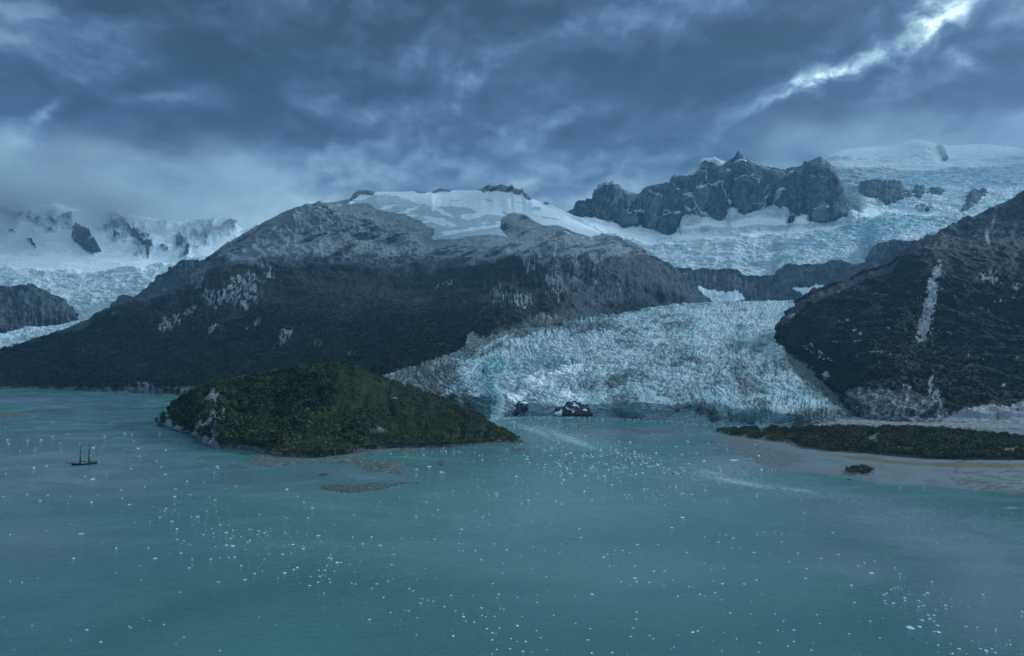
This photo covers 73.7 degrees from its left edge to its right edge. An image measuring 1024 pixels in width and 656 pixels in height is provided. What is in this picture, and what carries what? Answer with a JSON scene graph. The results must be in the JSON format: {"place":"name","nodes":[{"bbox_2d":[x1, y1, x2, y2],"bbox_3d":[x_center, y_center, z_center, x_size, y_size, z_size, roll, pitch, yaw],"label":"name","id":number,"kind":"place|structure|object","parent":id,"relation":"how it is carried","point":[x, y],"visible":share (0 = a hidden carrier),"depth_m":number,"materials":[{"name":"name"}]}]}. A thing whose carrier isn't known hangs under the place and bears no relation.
{"place":"outdoors","nodes":[
{"label":"outdoors","id":0,"kind":"place"},
{"bbox_2d":[0,412,32,418],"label":"gravel bar","id":1,"kind":"object","parent":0,"point":[7,415],"visible":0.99,"depth_m":1546.81,"materials":[{"name":"grey gravel"}]},
{"bbox_2d":[0,412,1021,492],"bbox_3d":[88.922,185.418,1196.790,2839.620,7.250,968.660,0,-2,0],"label":"stones","id":2,"kind":"object","parent":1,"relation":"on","point":[443,463],"visible":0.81,"depth_m":883.08,"materials":[{"name":"grey stone"}]},
{"bbox_2d":[0,283,78,332],"bbox_3d":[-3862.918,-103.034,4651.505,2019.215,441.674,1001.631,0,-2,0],"label":"mountain","id":3,"kind":"structure","parent":0,"point":[23,306],"depth_m":4411.49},
{"bbox_2d":[0,253,207,347],"bbox_3d":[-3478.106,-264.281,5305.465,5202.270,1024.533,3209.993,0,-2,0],"label":"glacier","id":4,"kind":"object","parent":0,"point":[86,290],"visible":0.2,"depth_m":5640.90,"materials":[{"name":"white ice"}]},
{"bbox_2d":[111,295,131,305],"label":"mountain","id":5,"kind":"structure","parent":0,"point":[122,297],"depth_m":4912.41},
{"bbox_2d":[0,201,259,261],"bbox_3d":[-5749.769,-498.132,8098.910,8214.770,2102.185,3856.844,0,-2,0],"label":"snow mountain","id":6,"kind":"structure","parent":0,"point":[55,231],"depth_m":7288.22,"materials":[{"name":"white snow"}]},
{"bbox_2d":[148,259,203,286],"bbox_3d":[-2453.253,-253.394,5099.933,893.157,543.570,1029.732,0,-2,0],"label":"mountain","id":7,"kind":"structure","parent":0,"point":[178,268],"depth_m":4890.51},
{"bbox_2d":[249,447,426,473],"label":"gravel shore","id":8,"kind":"structure","parent":0,"point":[273,460],"depth_m":915.75,"materials":[{"name":"grey gravel"}]},
{"bbox_2d":[157,368,519,457],"bbox_3d":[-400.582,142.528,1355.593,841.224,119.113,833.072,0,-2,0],"label":"hill","id":9,"kind":"structure","parent":0,"point":[230,443],"depth_m":1131.52,"materials":[{"name":"green plant"}]},
{"bbox_2d":[155,361,522,451],"bbox_3d":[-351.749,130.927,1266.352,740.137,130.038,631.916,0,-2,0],"label":"forest","id":10,"kind":"object","parent":9,"relation":"on","point":[243,395],"visible":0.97,"depth_m":1210.02,"materials":[{"name":"green plant"}]},
{"bbox_2d":[0,184,712,395],"bbox_3d":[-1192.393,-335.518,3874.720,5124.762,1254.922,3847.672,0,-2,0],"label":"mountain","id":11,"kind":"structure","parent":0,"point":[502,242],"depth_m":3511.62,"materials":[{"name":"grey stone"}]},
{"bbox_2d":[0,289,677,392],"bbox_3d":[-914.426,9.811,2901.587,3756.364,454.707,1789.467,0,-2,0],"label":"forest","id":12,"kind":"object","parent":11,"relation":"on","point":[314,360],"visible":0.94,"depth_m":2738.84,"materials":[{"name":"green plant"}]},
{"bbox_2d":[474,439,522,445],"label":"gravel shore","id":13,"kind":"structure","parent":0,"point":[497,440],"depth_m":1085.18,"materials":[{"name":"grey gravel"}]},
{"bbox_2d":[0,388,1023,655],"bbox_3d":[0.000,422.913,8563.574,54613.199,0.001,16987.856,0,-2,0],"label":"water","id":14,"kind":"structure","parent":0,"point":[196,592],"depth_m":510.35,"materials":[{"name":"teal liquid"}]},
{"bbox_2d":[71,444,101,464],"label":"schooner","id":15,"kind":"object","parent":14,"relation":"on","point":[87,463],"visible":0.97,"depth_m":891.84,"materials":[{"name":"brown wood"}]},
{"bbox_2d":[321,482,408,492],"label":"gravel bar","id":16,"kind":"object","parent":14,"relation":"in","point":[351,487],"visible":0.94,"depth_m":737.95,"materials":[{"name":"grey gravel"}]},
{"bbox_2d":[2,416,1022,654],"bbox_3d":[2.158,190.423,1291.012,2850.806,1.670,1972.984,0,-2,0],"label":"brash ice","id":17,"kind":"structure","parent":14,"relation":"on","point":[611,484],"depth_m":834.20,"materials":[{"name":"white ice"}]},
{"bbox_2d":[511,400,528,415],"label":"rock outcrop","id":18,"kind":"object","parent":14,"relation":"in","point":[520,407],"visible":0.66,"depth_m":1540.46,"materials":[{"name":"grey stone"}]},
{"bbox_2d":[553,400,592,416],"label":"rock outcrop","id":19,"kind":"object","parent":14,"relation":"in","point":[571,408],"visible":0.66,"depth_m":1541.01,"materials":[{"name":"grey stone"}]},
{"bbox_2d":[812,417,1023,429],"bbox_3d":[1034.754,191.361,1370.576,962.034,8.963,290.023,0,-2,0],"label":"rubble bank","id":20,"kind":"structure","parent":14,"relation":"on","point":[868,422],"depth_m":1334.06,"materials":[{"name":"grey gravel"}]},
{"bbox_2d":[0,0,1023,228],"label":"sky","id":21,"kind":"structure","parent":0,"point":[248,112],"materials":[{"name":"blue"}]},
{"bbox_2d":[383,300,858,425],"bbox_3d":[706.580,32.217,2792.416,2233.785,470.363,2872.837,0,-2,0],"label":"glacier","id":22,"kind":"object","parent":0,"point":[726,362],"visible":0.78,"depth_m":1928.29,"materials":[{"name":"white ice"}]},
{"bbox_2d":[565,150,852,233],"bbox_3d":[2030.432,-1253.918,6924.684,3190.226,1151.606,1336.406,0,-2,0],"label":"rock peaks","id":23,"kind":"object","parent":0,"point":[814,190],"visible":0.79,"depth_m":6670.42,"materials":[{"name":"grey stone"}]},
{"bbox_2d":[713,436,812,473],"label":"mud flat","id":24,"kind":"structure","parent":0,"point":[774,459],"depth_m":986.73,"materials":[{"name":"grey soil"}]},
{"bbox_2d":[675,239,911,301],"bbox_3d":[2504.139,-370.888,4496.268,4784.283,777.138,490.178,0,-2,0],"label":"rock cliff","id":25,"kind":"structure","parent":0,"point":[790,281],"depth_m":4623.14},
{"bbox_2d":[576,139,1023,275],"bbox_3d":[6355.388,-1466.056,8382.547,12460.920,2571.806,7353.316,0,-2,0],"label":"glacier","id":26,"kind":"object","parent":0,"point":[770,240],"visible":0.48,"depth_m":6335.48,"materials":[{"name":"white ice"}]},
{"bbox_2d":[858,179,913,204],"bbox_3d":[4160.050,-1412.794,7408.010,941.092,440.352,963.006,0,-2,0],"label":"rock outcrop","id":27,"kind":"object","parent":26,"relation":"on","point":[886,192],"visible":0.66,"depth_m":7201.35,"materials":[{"name":"grey stone"}]},
{"bbox_2d":[916,204,931,211],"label":"rock outcrop","id":28,"kind":"object","parent":26,"relation":"on","point":[922,207],"visible":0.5,"depth_m":6698.97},
{"bbox_2d":[911,185,944,198],"bbox_3d":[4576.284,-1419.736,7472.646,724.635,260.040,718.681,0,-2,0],"label":"rock outcrop","id":29,"kind":"object","parent":26,"relation":"on","point":[918,190],"visible":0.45,"depth_m":7292.34,"materials":[{"name":"grey stone"}]},
{"bbox_2d":[936,144,947,160],"bbox_3d":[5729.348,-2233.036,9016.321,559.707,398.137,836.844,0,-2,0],"label":"rock outcrop","id":30,"kind":"object","parent":26,"relation":"on","point":[941,149],"visible":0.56,"depth_m":8841.07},
{"bbox_2d":[961,188,988,211],"bbox_3d":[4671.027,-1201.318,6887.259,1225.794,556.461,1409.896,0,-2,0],"label":"rock outcrop","id":31,"kind":"object","parent":26,"relation":"on","point":[973,197],"visible":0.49,"depth_m":6920.81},
{"bbox_2d":[846,465,872,478],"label":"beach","id":32,"kind":"structure","parent":0,"point":[851,473],"depth_m":812.07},
{"bbox_2d":[713,428,1023,494],"bbox_3d":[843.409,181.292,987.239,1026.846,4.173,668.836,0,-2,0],"label":"beach","id":33,"kind":"structure","parent":0,"point":[1003,475],"depth_m":864.54,"materials":[{"name":"grey sand"}]},
{"bbox_2d":[716,424,1023,457],"bbox_3d":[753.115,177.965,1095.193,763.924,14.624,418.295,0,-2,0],"label":"forest","id":34,"kind":"object","parent":33,"relation":"on","point":[906,439],"visible":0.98,"depth_m":1092.40,"materials":[{"name":"green plant"}]},
{"bbox_2d":[774,189,1023,423],"bbox_3d":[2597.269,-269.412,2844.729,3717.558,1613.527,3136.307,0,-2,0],"label":"mountain","id":35,"kind":"structure","parent":0,"point":[993,235],"depth_m":2188.52,"materials":[{"name":"grey stone"}]},
{"bbox_2d":[776,258,1023,415],"bbox_3d":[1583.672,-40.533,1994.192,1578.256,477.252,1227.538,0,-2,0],"label":"forest","id":36,"kind":"object","parent":35,"relation":"on","point":[931,354],"visible":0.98,"depth_m":1972.29,"materials":[{"name":"green plant"}]}
]}

